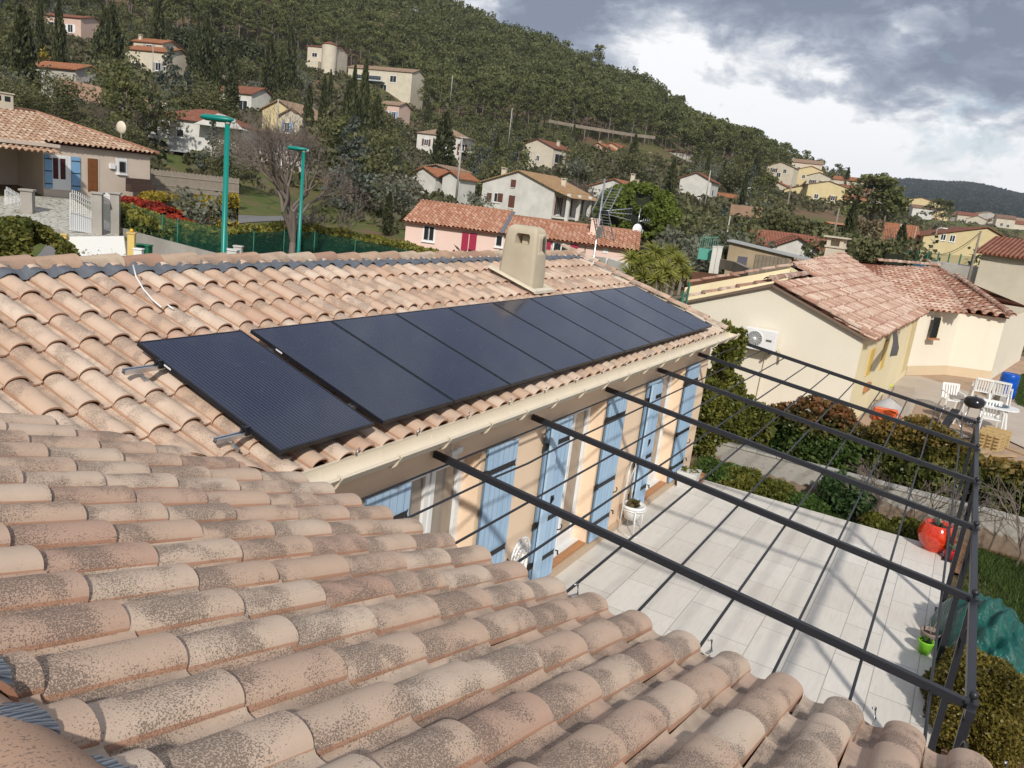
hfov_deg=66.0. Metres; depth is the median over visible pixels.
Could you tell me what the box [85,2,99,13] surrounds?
olive tree
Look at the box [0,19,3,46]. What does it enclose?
pine tree
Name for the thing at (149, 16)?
oak tree
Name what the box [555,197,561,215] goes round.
window
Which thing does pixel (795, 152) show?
pine tree
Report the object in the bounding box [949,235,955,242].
window
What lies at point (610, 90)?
pine tree
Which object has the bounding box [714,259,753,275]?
retaining wall
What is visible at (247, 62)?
oak tree
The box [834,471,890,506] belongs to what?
bare shrub
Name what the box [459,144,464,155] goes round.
window
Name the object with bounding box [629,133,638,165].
cypress tree
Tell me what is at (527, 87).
pine tree
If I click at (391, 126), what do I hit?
oak tree
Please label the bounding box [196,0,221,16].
pine tree
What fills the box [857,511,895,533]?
shrub
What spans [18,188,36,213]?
gate pillar
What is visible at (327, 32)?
pine tree
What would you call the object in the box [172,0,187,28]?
pine tree
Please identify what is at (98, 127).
oak tree
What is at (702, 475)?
plant pot
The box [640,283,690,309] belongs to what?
fence
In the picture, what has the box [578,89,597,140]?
pine tree
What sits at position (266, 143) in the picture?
bare tree
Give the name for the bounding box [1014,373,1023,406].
grass
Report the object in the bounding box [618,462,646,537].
plant stand
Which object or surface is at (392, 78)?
window
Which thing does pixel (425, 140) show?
window
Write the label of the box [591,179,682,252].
umbrella pine
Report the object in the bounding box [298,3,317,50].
pine tree
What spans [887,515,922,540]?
shrub
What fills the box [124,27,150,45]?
oak tree
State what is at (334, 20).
pine tree
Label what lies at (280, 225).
hedge
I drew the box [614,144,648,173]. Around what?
oak tree
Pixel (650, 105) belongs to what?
pine tree
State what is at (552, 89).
pine tree
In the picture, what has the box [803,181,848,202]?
village house
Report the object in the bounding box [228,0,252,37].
pine tree
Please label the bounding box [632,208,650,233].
satellite dish
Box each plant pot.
[699,472,705,482]
[917,517,955,552]
[918,636,934,655]
[920,617,941,640]
[943,544,956,559]
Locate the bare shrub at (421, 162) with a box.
[405,155,426,168]
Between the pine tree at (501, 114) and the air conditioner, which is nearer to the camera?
the air conditioner
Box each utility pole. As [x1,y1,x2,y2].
[276,99,278,128]
[455,139,462,196]
[508,108,512,143]
[704,171,710,204]
[786,184,791,208]
[832,208,839,235]
[967,231,981,280]
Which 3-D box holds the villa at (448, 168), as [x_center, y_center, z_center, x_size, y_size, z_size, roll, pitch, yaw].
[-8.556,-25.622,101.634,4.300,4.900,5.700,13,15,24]
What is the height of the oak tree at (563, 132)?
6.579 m
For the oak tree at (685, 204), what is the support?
on the ground at (254, 200)
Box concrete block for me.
[995,395,1006,401]
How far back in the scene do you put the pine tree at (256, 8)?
231.15 m
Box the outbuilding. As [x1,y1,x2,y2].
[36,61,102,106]
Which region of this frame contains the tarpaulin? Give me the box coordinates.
[929,593,1023,676]
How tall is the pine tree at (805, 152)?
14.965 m
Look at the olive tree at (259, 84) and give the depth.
141.18 m
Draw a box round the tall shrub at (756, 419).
[733,394,777,446]
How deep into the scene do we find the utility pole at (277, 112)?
91.07 m
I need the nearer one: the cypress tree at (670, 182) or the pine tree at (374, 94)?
the cypress tree at (670, 182)
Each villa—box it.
[43,13,99,41]
[125,45,186,79]
[131,34,181,48]
[146,101,262,159]
[221,86,272,110]
[259,99,317,132]
[278,107,328,134]
[304,41,348,74]
[348,65,425,109]
[381,101,411,124]
[411,166,447,194]
[416,129,475,162]
[424,164,471,172]
[439,170,479,203]
[480,167,596,220]
[522,138,573,169]
[587,173,639,202]
[592,141,615,151]
[607,142,628,149]
[664,149,695,161]
[678,172,720,200]
[717,192,738,198]
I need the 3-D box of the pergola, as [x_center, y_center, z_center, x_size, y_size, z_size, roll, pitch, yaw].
[3.381,1.800,10.454,4.683,2.747,12.851,14,16,28]
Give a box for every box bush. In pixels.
[919,643,1023,767]
[924,647,953,676]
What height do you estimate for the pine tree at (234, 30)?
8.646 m
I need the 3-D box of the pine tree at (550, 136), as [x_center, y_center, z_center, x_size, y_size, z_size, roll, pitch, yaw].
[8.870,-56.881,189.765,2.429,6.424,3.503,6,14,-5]
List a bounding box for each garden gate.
[5,187,19,204]
[70,190,91,232]
[104,192,109,230]
[697,237,717,260]
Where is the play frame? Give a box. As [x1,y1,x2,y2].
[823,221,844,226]
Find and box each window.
[68,24,72,32]
[117,159,127,175]
[155,62,160,70]
[175,129,184,138]
[239,100,247,108]
[357,74,380,80]
[380,84,386,90]
[390,75,396,82]
[421,224,435,242]
[424,139,428,146]
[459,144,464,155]
[493,193,500,203]
[494,234,503,248]
[552,241,570,250]
[554,153,562,163]
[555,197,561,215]
[928,317,942,339]
[939,234,946,240]
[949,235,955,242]
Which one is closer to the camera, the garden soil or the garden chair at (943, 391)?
the garden soil
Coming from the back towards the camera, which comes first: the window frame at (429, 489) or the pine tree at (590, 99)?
the pine tree at (590, 99)
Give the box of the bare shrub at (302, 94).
[289,87,305,99]
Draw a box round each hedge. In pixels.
[108,202,243,252]
[121,195,182,216]
[137,190,239,227]
[166,213,199,224]
[172,25,264,80]
[232,220,440,251]
[719,247,728,273]
[764,210,863,250]
[854,235,913,265]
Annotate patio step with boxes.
[889,385,914,417]
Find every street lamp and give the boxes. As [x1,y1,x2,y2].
[200,114,235,252]
[287,146,308,252]
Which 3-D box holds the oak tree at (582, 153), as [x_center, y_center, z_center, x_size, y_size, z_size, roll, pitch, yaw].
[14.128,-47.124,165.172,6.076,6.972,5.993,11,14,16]
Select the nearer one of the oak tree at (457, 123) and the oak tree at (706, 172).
the oak tree at (706, 172)
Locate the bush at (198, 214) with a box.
[166,185,236,225]
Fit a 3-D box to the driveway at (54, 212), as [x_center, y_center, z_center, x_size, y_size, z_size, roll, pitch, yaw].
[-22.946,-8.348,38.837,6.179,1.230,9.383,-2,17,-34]
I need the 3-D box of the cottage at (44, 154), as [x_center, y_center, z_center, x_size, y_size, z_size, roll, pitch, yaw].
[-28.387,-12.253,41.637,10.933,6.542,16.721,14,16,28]
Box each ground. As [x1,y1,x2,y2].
[0,0,1023,753]
[857,356,1023,506]
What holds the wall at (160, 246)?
on the ground at (254, 200)
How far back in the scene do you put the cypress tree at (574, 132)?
210.41 m
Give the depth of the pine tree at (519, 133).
189.50 m
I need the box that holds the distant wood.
[894,177,1023,217]
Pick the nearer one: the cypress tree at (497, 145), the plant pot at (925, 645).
the plant pot at (925, 645)
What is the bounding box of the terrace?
[555,480,949,745]
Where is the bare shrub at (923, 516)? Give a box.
[888,467,980,523]
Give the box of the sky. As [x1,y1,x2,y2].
[402,0,1023,192]
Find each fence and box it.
[132,204,178,242]
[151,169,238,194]
[227,229,417,253]
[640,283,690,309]
[907,249,972,266]
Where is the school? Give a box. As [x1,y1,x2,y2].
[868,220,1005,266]
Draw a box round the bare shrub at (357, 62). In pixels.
[348,59,361,65]
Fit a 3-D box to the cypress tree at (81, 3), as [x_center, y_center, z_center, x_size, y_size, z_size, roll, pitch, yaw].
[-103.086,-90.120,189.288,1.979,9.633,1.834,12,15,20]
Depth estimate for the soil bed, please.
8.34 m
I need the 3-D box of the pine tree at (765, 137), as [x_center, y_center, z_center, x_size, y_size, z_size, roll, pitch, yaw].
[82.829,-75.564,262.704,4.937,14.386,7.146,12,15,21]
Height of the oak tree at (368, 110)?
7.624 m
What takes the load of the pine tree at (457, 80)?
on the ground at (254, 200)
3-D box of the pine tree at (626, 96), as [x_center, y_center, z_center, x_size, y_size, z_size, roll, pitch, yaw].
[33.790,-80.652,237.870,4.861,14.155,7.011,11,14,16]
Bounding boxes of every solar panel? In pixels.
[137,330,374,454]
[250,321,453,424]
[331,313,509,403]
[395,307,555,386]
[448,302,592,372]
[492,298,624,361]
[530,294,650,352]
[562,291,674,344]
[590,288,694,337]
[614,286,711,331]
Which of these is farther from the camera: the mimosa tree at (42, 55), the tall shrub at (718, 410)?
the mimosa tree at (42, 55)
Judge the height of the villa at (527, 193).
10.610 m
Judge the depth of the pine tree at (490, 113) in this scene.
215.00 m
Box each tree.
[0,0,7,18]
[0,0,17,10]
[0,10,35,39]
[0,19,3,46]
[0,28,10,64]
[0,29,11,56]
[0,57,14,91]
[0,65,29,90]
[0,73,58,116]
[1,2,30,19]
[2,2,16,22]
[4,3,41,92]
[4,67,98,122]
[5,60,52,91]
[23,0,52,22]
[28,9,54,47]
[34,47,51,61]
[35,0,46,59]
[42,0,51,11]
[51,1,74,13]
[52,0,68,62]
[54,0,73,8]
[57,109,114,131]
[71,4,100,19]
[76,0,100,10]
[76,116,131,141]
[77,100,144,130]
[79,0,85,14]
[82,60,142,113]
[83,74,132,129]
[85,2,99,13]
[86,59,149,108]
[88,8,107,66]
[92,46,146,84]
[98,0,131,23]
[98,3,125,71]
[98,72,188,141]
[100,63,145,111]
[100,107,185,138]
[105,80,151,131]
[107,119,154,149]
[119,1,126,24]
[119,19,134,31]
[119,20,132,43]
[120,35,130,50]
[124,11,136,26]
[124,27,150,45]
[126,19,150,37]
[128,0,142,12]
[134,0,154,25]
[135,0,152,15]
[140,7,165,25]
[146,29,175,39]
[149,0,166,39]
[153,46,183,107]
[162,0,179,20]
[164,12,173,26]
[168,83,218,109]
[169,24,172,38]
[171,0,186,25]
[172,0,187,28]
[172,71,196,110]
[172,73,221,97]
[173,81,243,118]
[177,0,199,25]
[178,1,198,25]
[185,32,194,77]
[189,14,204,27]
[191,15,220,84]
[192,29,203,83]
[194,121,221,175]
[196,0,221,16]
[196,0,222,22]
[197,0,225,19]
[202,131,261,185]
[203,17,217,33]
[203,97,353,253]
[204,54,226,83]
[207,59,222,109]
[212,1,234,30]
[215,6,234,35]
[220,19,237,36]
[223,45,240,112]
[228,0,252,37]
[230,0,244,38]
[234,0,252,40]
[237,8,254,41]
[237,57,253,77]
[237,58,261,85]
[238,12,256,41]
[239,55,257,77]
[244,81,261,86]
[245,4,266,41]
[252,2,262,40]
[254,57,263,79]
[255,1,267,41]
[255,33,267,45]
[258,134,325,172]
[259,33,277,98]
[260,5,282,33]
[267,5,280,41]
[268,11,287,37]
[269,49,289,101]
[270,85,304,104]
[276,36,299,53]
[278,10,290,40]
[279,1,291,36]
[280,5,302,29]
[283,0,304,28]
[284,23,297,97]
[287,17,309,56]
[288,71,305,90]
[289,18,307,57]
[296,56,309,71]
[296,64,304,75]
[297,99,317,110]
[297,119,361,180]
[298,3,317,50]
[300,73,312,92]
[300,84,314,134]
[301,15,316,55]
[302,71,315,87]
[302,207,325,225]
[303,105,358,139]
[305,21,318,44]
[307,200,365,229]
[315,12,334,41]
[316,19,331,41]
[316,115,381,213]
[317,74,327,139]
[323,23,336,41]
[325,23,346,45]
[325,114,377,148]
[325,147,366,170]
[327,69,332,123]
[328,114,371,194]
[329,17,341,38]
[330,10,342,25]
[333,17,351,47]
[336,172,373,205]
[338,28,349,48]
[338,99,375,115]
[342,79,353,126]
[343,28,361,64]
[347,32,364,62]
[351,63,358,114]
[356,21,367,60]
[356,56,370,129]
[356,109,407,148]
[357,128,400,173]
[359,20,376,51]
[361,12,378,55]
[361,145,423,198]
[362,172,419,212]
[363,121,409,173]
[364,38,376,60]
[365,24,381,63]
[368,30,382,65]
[368,94,384,137]
[369,92,387,119]
[373,32,386,65]
[380,37,396,61]
[381,191,394,235]
[388,43,398,66]
[388,147,405,184]
[390,148,411,168]
[395,51,409,67]
[398,50,413,67]
[416,75,439,102]
[418,75,439,101]
[420,75,440,100]
[421,120,437,130]
[422,98,428,126]
[424,101,431,130]
[429,73,441,105]
[429,110,457,166]
[431,76,447,115]
[431,114,442,129]
[433,86,446,114]
[438,93,457,113]
[440,82,459,111]
[442,76,468,114]
[444,109,465,126]
[449,90,468,114]
[451,119,464,130]
[453,126,468,134]
[456,124,479,139]
[460,116,472,132]
[462,77,477,111]
[463,139,494,165]
[464,105,478,121]
[464,191,495,207]
[466,146,490,168]
[467,112,494,130]
[467,121,493,142]
[468,131,492,148]
[469,73,487,115]
[469,81,489,118]
[469,146,485,177]
[470,85,493,115]
[473,147,493,188]
[473,157,507,189]
[476,90,492,117]
[476,125,487,141]
[482,81,491,117]
[484,110,494,123]
[485,89,504,130]
[486,78,509,128]
[488,129,506,145]
[489,132,495,146]
[489,139,511,157]
[490,121,516,139]
[491,118,512,136]
[491,135,499,162]
[491,147,507,173]
[492,110,506,123]
[492,136,515,153]
[492,157,524,175]
[495,82,512,118]
[502,74,526,121]
[504,94,522,119]
[505,146,535,170]
[506,75,514,120]
[507,78,525,122]
[507,141,527,169]
[507,143,523,168]
[509,118,528,131]
[512,111,517,138]
[514,130,525,142]
[518,82,538,122]
[519,77,533,120]
[520,89,537,124]
[520,96,539,126]
[521,123,540,141]
[530,99,551,125]
[530,127,555,141]
[532,125,539,139]
[533,87,544,124]
[535,92,547,125]
[536,85,555,125]
[537,85,564,127]
[538,126,545,139]
[542,93,558,127]
[543,123,567,138]
[545,134,554,141]
[551,108,566,125]
[553,80,569,126]
[553,94,572,131]
[554,127,573,142]
[554,131,571,143]
[557,134,572,147]
[558,143,595,173]
[560,93,585,134]
[560,134,568,146]
[564,155,591,177]
[566,95,587,123]
[566,142,595,165]
[568,87,579,131]
[569,140,586,151]
[570,124,575,141]
[577,96,596,139]
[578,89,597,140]
[582,96,600,137]
[591,44,606,67]
[593,93,614,141]
[595,101,608,136]
[600,96,621,143]
[603,219,660,254]
[605,86,619,136]
[606,98,625,140]
[608,95,622,138]
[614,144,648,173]
[616,92,634,138]
[618,100,633,139]
[620,151,642,170]
[625,100,645,142]
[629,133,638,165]
[631,100,648,132]
[639,105,655,143]
[642,101,658,145]
[646,238,702,285]
[651,188,710,247]
[653,188,687,238]
[654,224,718,289]
[663,158,677,196]
[665,207,741,242]
[681,206,720,239]
[686,228,722,272]
[689,142,709,167]
[690,223,749,273]
[691,165,715,180]
[692,206,762,240]
[694,122,711,147]
[695,139,703,166]
[696,116,714,149]
[701,162,722,171]
[704,151,710,171]
[705,122,725,148]
[706,118,730,147]
[706,128,726,161]
[706,143,723,160]
[710,169,721,181]
[711,212,764,245]
[715,206,733,224]
[720,160,726,183]
[720,161,751,192]
[722,122,736,158]
[722,163,745,185]
[723,131,743,156]
[725,129,741,156]
[725,154,743,162]
[731,125,743,156]
[731,155,744,168]
[732,128,751,153]
[733,194,790,229]
[734,188,751,199]
[736,236,776,248]
[737,128,757,157]
[738,154,753,187]
[738,164,757,192]
[738,171,748,204]
[742,138,756,156]
[743,202,777,224]
[747,181,768,197]
[748,176,764,200]
[749,139,771,162]
[750,152,761,194]
[750,161,771,183]
[752,139,761,161]
[752,172,778,206]
[758,135,768,145]
[762,147,775,167]
[765,139,776,159]
[776,144,792,164]
[778,142,793,158]
[780,151,790,162]
[790,149,800,157]
[798,150,812,159]
[801,222,878,258]
[829,163,845,177]
[839,173,910,219]
[840,199,858,252]
[843,172,911,220]
[844,167,849,184]
[859,176,913,237]
[869,232,942,265]
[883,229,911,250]
[893,222,907,250]
[898,202,909,218]
[913,222,929,230]
[919,198,951,227]
[937,200,957,227]
[964,246,980,265]
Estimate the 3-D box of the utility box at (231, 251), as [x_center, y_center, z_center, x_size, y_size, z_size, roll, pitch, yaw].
[-10.065,-4.139,28.223,0.540,1.380,0.383,7,14,0]
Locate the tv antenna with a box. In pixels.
[592,179,632,262]
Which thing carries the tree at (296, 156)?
on the ground at (254, 200)
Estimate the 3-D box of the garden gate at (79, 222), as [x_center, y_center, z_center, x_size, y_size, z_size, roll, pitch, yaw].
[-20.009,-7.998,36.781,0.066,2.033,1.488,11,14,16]
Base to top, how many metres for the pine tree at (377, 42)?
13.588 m
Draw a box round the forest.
[99,0,850,176]
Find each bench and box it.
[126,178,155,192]
[930,407,969,438]
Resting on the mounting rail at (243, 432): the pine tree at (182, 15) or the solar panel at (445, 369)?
the solar panel at (445, 369)
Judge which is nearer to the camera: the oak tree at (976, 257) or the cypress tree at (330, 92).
the oak tree at (976, 257)
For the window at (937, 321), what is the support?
in the cream house at (804, 307)
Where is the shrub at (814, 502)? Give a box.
[784,490,831,514]
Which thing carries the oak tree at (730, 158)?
on the ground at (254, 200)
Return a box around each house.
[0,224,1007,767]
[403,199,640,261]
[684,235,1023,417]
[767,162,799,186]
[775,181,789,189]
[784,185,805,198]
[791,158,823,169]
[796,166,824,185]
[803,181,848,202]
[806,172,833,183]
[833,176,863,185]
[842,194,866,208]
[907,204,933,219]
[909,197,934,205]
[931,200,945,220]
[933,236,1023,316]
[950,213,956,220]
[956,211,978,222]
[966,216,988,224]
[977,212,994,218]
[992,214,1016,228]
[1013,220,1023,229]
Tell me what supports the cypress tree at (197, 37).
on the ground at (254, 200)
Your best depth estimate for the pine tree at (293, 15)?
248.00 m
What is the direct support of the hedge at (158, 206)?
on the ground at (254, 200)
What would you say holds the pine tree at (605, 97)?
on the ground at (254, 200)
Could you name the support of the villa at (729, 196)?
on the ground at (254, 200)
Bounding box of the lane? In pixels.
[238,215,318,222]
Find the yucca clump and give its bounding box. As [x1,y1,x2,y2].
[615,240,695,295]
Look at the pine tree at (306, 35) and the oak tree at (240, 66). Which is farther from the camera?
the pine tree at (306, 35)
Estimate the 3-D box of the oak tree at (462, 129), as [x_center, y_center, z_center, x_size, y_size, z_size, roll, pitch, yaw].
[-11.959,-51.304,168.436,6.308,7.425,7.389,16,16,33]
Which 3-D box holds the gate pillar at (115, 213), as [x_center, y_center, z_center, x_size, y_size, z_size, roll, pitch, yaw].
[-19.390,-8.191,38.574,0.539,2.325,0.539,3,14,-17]
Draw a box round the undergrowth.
[1,0,1023,351]
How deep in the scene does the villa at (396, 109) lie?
191.49 m
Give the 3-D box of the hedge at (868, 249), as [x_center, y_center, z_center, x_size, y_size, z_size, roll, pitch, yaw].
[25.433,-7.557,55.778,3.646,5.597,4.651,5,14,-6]
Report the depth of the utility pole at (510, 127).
152.53 m
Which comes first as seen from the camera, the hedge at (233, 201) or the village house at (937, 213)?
the hedge at (233, 201)
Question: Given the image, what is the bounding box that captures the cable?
[132,265,173,309]
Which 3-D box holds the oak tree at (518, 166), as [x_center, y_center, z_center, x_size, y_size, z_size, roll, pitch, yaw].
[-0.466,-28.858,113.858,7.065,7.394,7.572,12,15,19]
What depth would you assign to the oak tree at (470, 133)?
176.23 m
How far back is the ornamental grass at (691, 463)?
15.76 m
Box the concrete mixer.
[869,398,901,426]
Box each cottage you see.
[0,91,159,203]
[748,229,827,257]
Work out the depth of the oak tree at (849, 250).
63.59 m
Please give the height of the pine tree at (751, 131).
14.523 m
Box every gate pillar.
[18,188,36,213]
[59,233,68,240]
[90,191,104,234]
[108,191,121,235]
[126,229,136,254]
[708,246,717,272]
[713,246,722,273]
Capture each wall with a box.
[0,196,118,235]
[58,78,152,110]
[121,227,214,254]
[548,119,654,138]
[588,256,634,284]
[690,439,1023,558]
[691,272,741,285]
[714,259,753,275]
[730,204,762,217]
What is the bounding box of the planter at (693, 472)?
[676,465,701,490]
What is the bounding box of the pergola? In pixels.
[361,343,979,751]
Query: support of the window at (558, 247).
in the pink house at (441, 225)
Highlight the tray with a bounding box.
[991,403,1008,407]
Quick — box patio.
[881,376,1023,446]
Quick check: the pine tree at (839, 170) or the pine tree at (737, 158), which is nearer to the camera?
the pine tree at (737, 158)
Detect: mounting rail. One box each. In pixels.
[122,347,276,381]
[213,403,356,452]
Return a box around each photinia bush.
[769,394,872,473]
[862,413,989,505]
[967,454,1023,516]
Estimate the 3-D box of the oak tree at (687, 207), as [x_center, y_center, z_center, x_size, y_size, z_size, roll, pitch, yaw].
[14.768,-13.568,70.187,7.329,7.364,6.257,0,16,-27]
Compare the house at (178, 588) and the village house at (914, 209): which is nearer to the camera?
the house at (178, 588)
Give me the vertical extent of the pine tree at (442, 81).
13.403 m
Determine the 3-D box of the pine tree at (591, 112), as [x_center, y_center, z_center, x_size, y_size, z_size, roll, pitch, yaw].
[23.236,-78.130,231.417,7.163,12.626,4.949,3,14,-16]
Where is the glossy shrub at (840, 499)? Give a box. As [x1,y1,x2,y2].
[815,469,876,519]
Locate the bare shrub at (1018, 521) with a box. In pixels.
[965,474,1023,568]
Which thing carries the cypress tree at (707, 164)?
on the ground at (254, 200)
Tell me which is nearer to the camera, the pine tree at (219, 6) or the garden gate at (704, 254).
the garden gate at (704, 254)
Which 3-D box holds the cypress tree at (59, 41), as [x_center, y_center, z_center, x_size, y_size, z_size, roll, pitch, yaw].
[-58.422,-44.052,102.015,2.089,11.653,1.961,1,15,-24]
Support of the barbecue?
on the yard ground at (965, 383)
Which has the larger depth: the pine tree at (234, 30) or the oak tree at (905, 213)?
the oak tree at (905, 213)
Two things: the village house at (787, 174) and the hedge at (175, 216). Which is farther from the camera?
the village house at (787, 174)
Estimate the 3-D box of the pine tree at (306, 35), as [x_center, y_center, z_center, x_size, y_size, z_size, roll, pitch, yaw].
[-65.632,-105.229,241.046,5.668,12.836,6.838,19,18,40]
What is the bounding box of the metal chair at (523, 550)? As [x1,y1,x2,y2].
[510,536,530,567]
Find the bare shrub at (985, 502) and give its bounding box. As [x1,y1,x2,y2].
[948,481,1007,529]
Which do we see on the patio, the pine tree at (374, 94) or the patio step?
the patio step
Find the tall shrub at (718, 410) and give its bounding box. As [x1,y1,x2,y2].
[692,368,747,457]
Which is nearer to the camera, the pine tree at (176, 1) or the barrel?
the barrel
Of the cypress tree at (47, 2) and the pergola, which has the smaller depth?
the pergola
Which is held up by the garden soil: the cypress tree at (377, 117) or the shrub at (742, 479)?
the shrub at (742, 479)
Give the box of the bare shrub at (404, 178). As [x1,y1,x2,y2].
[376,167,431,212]
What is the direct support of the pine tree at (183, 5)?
on the ground at (254, 200)
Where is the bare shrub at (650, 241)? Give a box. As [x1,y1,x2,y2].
[638,226,681,256]
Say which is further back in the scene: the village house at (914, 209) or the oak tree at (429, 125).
the village house at (914, 209)
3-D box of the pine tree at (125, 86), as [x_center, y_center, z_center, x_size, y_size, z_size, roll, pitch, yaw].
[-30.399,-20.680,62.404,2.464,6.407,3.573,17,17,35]
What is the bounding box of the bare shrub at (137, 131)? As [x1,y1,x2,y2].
[109,119,152,145]
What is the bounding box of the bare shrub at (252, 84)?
[247,78,260,85]
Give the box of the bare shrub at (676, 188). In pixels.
[657,183,683,195]
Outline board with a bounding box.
[949,394,964,399]
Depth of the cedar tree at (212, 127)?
62.67 m
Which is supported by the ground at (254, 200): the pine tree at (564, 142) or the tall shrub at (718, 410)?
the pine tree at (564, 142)
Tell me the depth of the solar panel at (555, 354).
9.71 m
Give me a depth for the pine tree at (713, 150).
197.51 m
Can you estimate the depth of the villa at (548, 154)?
170.57 m
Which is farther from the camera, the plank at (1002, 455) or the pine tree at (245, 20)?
the pine tree at (245, 20)
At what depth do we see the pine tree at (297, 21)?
233.90 m
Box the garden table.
[949,396,1019,429]
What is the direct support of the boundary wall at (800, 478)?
on the ground at (254, 200)
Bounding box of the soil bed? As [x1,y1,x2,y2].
[941,618,1023,767]
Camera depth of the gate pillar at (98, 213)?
37.35 m
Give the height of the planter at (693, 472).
0.408 m
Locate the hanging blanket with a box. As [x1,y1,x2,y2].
[890,330,898,355]
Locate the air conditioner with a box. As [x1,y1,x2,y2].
[746,326,779,354]
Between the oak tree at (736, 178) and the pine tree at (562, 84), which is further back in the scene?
the pine tree at (562, 84)
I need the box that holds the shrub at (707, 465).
[694,455,741,485]
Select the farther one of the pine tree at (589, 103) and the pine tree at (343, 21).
the pine tree at (343, 21)
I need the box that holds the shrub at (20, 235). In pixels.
[0,215,80,256]
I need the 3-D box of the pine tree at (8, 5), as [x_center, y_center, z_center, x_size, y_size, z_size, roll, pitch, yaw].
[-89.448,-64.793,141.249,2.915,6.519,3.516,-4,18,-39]
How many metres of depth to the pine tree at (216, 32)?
213.94 m
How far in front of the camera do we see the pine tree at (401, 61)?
256.05 m
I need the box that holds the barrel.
[999,372,1020,399]
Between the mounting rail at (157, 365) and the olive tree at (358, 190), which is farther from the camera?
the olive tree at (358, 190)
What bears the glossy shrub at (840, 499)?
on the garden soil
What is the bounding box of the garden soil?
[844,516,1023,583]
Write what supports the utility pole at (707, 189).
on the ground at (254, 200)
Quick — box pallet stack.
[979,425,1011,451]
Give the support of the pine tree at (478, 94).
on the ground at (254, 200)
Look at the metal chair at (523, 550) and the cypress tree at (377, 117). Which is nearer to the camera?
the metal chair at (523, 550)
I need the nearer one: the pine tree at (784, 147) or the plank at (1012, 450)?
the plank at (1012, 450)
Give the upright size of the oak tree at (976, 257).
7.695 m
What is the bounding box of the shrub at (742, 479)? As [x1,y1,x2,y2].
[717,466,764,494]
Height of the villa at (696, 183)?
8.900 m
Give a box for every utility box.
[132,247,144,254]
[227,248,239,253]
[233,245,243,252]
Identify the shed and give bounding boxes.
[724,239,812,275]
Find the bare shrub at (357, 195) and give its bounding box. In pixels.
[337,179,376,214]
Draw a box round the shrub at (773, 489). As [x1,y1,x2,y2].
[752,476,798,504]
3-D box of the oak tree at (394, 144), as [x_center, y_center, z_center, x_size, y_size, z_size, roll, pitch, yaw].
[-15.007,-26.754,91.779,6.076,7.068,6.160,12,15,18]
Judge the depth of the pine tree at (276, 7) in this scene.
239.48 m
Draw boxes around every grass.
[690,452,702,466]
[704,479,859,523]
[960,546,1023,624]
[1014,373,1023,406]
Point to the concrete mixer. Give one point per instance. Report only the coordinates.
(891, 407)
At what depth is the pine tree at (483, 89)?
217.63 m
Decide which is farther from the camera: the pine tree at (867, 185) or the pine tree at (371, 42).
the pine tree at (371, 42)
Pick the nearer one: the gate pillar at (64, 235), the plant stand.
the plant stand
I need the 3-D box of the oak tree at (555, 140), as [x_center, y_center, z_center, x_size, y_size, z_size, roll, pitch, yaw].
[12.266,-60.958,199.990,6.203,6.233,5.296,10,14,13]
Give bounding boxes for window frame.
[409,456,464,541]
[553,405,591,557]
[646,371,673,490]
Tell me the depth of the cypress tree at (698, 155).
205.57 m
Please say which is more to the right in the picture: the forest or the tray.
the tray
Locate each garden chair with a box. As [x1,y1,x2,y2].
[936,382,966,415]
[968,377,994,398]
[974,398,1004,428]
[990,380,1013,405]
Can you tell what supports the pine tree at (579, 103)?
on the ground at (254, 200)
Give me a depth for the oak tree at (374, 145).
85.84 m
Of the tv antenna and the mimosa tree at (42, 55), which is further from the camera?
the mimosa tree at (42, 55)
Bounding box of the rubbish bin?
[136,243,152,253]
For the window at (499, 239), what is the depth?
53.76 m
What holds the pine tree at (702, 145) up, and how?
on the ground at (254, 200)
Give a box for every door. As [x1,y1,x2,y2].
[52,155,66,189]
[88,158,97,191]
[753,254,789,273]
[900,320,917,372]
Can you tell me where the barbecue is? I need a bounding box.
[959,395,985,428]
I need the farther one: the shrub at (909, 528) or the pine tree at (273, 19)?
the pine tree at (273, 19)
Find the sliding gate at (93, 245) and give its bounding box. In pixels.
[68,236,126,255]
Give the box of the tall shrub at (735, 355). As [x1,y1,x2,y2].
[710,318,748,377]
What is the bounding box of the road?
[38,241,126,255]
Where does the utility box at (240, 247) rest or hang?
on the ground at (254, 200)
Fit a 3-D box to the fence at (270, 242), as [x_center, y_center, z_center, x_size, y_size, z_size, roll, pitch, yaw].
[-8.434,-6.128,40.059,12.996,2.978,1.130,-6,19,-43]
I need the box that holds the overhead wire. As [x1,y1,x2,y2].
[933,233,978,254]
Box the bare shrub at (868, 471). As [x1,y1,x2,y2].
[840,456,902,512]
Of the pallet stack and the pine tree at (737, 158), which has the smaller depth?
the pallet stack
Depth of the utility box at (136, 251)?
27.81 m
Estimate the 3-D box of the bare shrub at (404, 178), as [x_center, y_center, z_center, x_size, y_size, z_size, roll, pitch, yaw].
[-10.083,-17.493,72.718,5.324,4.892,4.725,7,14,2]
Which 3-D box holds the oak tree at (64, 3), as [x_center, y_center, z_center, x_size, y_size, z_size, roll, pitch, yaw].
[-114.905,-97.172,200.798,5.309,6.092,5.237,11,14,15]
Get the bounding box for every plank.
[980,450,991,453]
[983,454,1016,456]
[1004,447,1023,455]
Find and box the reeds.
[856,215,885,240]
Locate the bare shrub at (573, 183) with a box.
[567,177,585,189]
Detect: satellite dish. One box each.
[116,121,125,138]
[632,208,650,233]
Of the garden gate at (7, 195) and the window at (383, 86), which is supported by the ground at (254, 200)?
the garden gate at (7, 195)
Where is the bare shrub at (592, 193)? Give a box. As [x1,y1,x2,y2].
[571,180,599,203]

